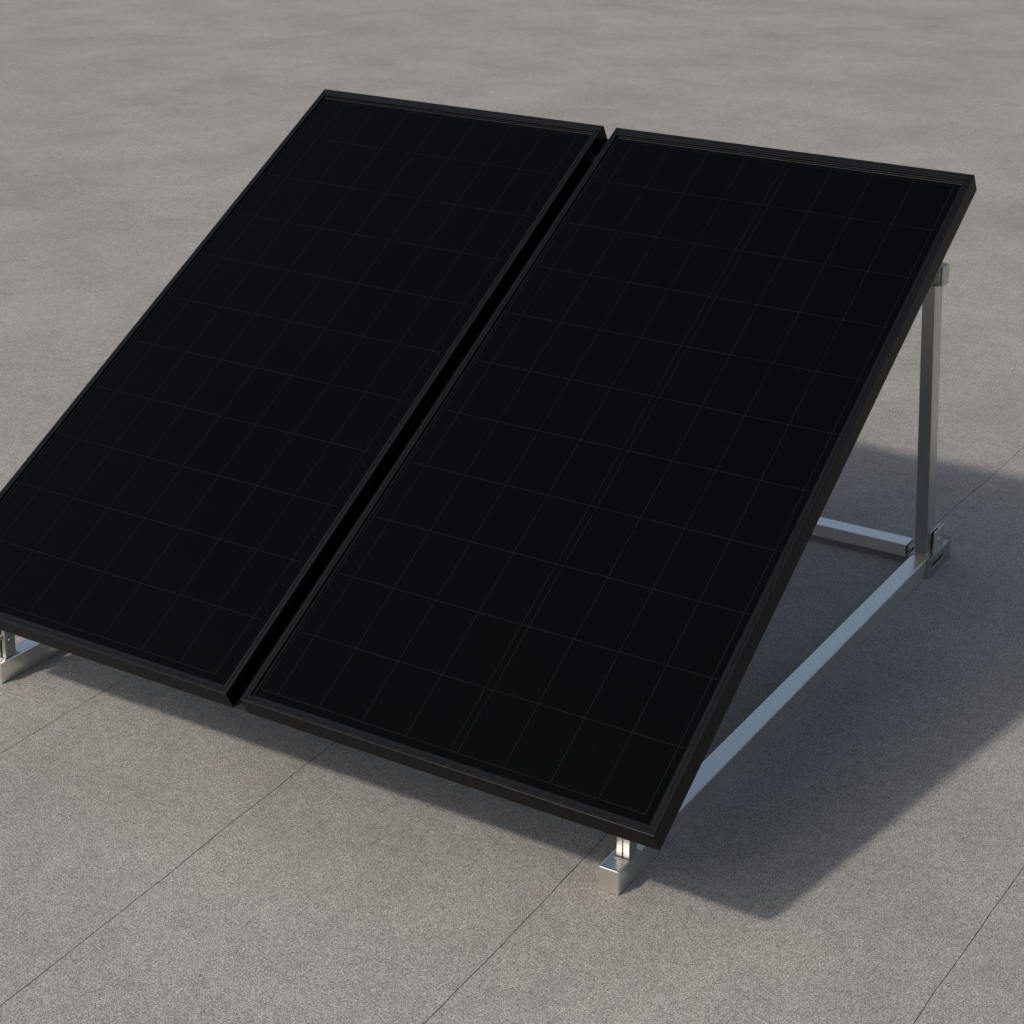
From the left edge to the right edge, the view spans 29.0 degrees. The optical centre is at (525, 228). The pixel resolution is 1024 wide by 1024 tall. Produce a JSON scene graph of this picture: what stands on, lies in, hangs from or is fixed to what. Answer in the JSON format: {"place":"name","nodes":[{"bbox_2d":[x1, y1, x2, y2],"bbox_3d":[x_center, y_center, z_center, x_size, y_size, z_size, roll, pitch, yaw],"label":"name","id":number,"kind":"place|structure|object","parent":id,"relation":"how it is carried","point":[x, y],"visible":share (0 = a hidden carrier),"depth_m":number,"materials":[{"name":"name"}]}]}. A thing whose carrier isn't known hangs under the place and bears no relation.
{"place":"outdoors","nodes":[
{"label":"outdoors","id":0,"kind":"place"},
{"bbox_2d":[0,0,1023,1023],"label":"ground","id":1,"kind":"structure","parent":0,"point":[846,846],"depth_m":4.79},
{"bbox_2d":[0,139,950,894],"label":"support frame","id":2,"kind":"object","parent":1,"relation":"on","point":[626,863],"visible":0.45,"depth_m":5.09,"materials":[{"name":"metal"}]},
{"bbox_2d":[0,89,606,707],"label":"solar panel","id":3,"kind":"object","parent":2,"relation":"attached to","point":[188,489],"visible":1,"depth_m":4.97,"materials":[{"name":"black glass"}]},
{"bbox_2d":[240,128,976,850],"bbox_3d":[0.251,0.458,4.568,1.000,0.052,1.900,9,48,30],"label":"solar panel","id":4,"kind":"object","parent":2,"relation":"attached to","point":[556,576],"visible":1,"depth_m":4.44,"materials":[{"name":"black glass"}]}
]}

